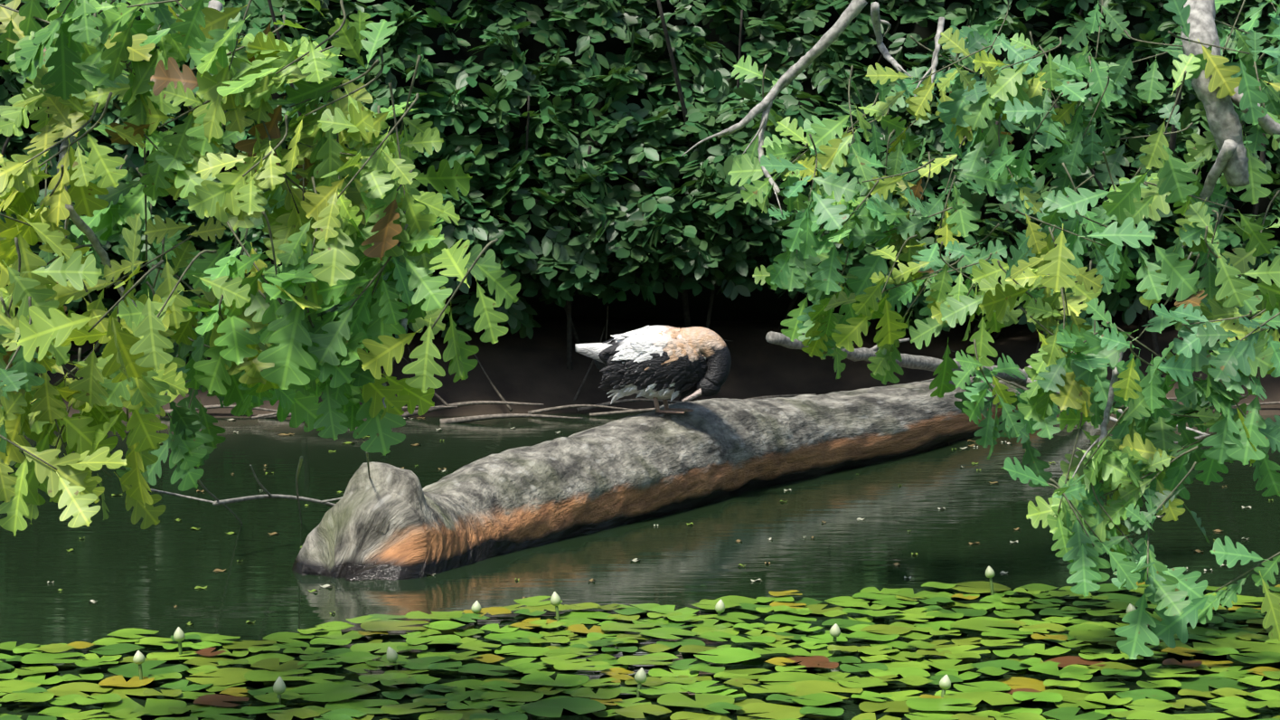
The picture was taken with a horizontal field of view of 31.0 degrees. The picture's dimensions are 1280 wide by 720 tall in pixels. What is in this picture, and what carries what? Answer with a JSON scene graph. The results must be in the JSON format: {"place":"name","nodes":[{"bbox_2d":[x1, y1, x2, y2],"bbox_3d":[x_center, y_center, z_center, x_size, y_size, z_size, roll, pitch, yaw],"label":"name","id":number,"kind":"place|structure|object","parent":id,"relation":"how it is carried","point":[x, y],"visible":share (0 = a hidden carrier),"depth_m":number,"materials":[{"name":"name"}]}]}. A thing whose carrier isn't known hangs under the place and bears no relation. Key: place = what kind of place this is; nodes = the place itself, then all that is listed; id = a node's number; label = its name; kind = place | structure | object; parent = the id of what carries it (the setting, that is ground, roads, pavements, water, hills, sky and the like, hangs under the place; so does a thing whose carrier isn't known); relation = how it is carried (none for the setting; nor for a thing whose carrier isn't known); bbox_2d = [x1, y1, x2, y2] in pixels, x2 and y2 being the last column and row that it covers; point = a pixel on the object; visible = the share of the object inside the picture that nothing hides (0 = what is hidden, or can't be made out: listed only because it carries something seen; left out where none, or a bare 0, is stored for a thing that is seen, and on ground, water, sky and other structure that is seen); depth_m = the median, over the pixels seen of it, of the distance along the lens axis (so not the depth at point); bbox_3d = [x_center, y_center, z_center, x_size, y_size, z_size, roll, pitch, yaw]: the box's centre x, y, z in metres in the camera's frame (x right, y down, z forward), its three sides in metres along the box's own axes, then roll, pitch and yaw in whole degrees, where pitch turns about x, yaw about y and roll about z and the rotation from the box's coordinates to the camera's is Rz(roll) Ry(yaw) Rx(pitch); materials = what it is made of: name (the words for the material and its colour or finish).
{"place":"outdoors","nodes":[
{"label":"outdoors","id":0,"kind":"place"},
{"bbox_2d":[0,410,1279,719],"bbox_3d":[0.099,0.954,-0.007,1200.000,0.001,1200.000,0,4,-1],"label":"pond water","id":1,"kind":"structure","parent":0,"point":[119,568],"depth_m":6.42,"materials":[{"name":"green liquid"}]},
{"bbox_2d":[0,581,1279,719],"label":"lily pads","id":2,"kind":"object","parent":1,"relation":"on","point":[340,704],"visible":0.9,"depth_m":4.85,"materials":[{"name":"green plant"}]},
{"bbox_2d":[132,565,1136,707],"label":"water lily buds","id":3,"kind":"object","parent":2,"relation":"on","point":[279,684],"visible":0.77,"depth_m":4.87,"materials":[{"name":"plant"}]},
{"bbox_2d":[47,416,1272,624],"bbox_3d":[0.025,0.443,8.283,6.794,0.006,5.714,0,4,-1],"label":"floating leaf debris","id":4,"kind":"object","parent":1,"relation":"on","point":[588,579],"visible":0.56,"depth_m":6.98,"materials":[{"name":"green plant"}]},
{"bbox_2d":[291,376,1028,581],"bbox_3d":[0.618,0.373,8.835,0.445,0.569,6.208,2,4,28],"label":"fallen log","id":5,"kind":"object","parent":1,"relation":"on","point":[386,521],"visible":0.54,"depth_m":7.20,"materials":[{"name":"grey wood"}]},
{"bbox_2d":[574,325,731,413],"bbox_3d":[0.045,0.029,7.732,0.516,0.292,0.240,0,4,-7],"label":"duck","id":6,"kind":"object","parent":5,"relation":"on","point":[655,363],"visible":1,"depth_m":7.66},
{"bbox_2d":[0,311,1279,417],"bbox_3d":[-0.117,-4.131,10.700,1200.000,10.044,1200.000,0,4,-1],"label":"ground","id":7,"kind":"structure","parent":0,"point":[517,368],"depth_m":11.65,"materials":[{"name":"brown soil"}]},
{"bbox_2d":[0,0,1279,658],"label":"oak","id":8,"kind":"object","parent":7,"relation":"on","point":[70,62],"depth_m":4.53,"materials":[{"name":"green plant"}]},
{"bbox_2d":[0,0,1279,382],"bbox_3d":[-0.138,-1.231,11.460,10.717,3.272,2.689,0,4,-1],"label":"shrub","id":9,"kind":"object","parent":7,"relation":"on","point":[611,221],"depth_m":11.21,"materials":[{"name":"green plant"}]},
{"bbox_2d":[148,305,1279,523],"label":"dead branches","id":10,"kind":"object","parent":7,"relation":"on","point":[864,354],"visible":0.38,"depth_m":10.53,"materials":[{"name":"brown wood"}]}
]}

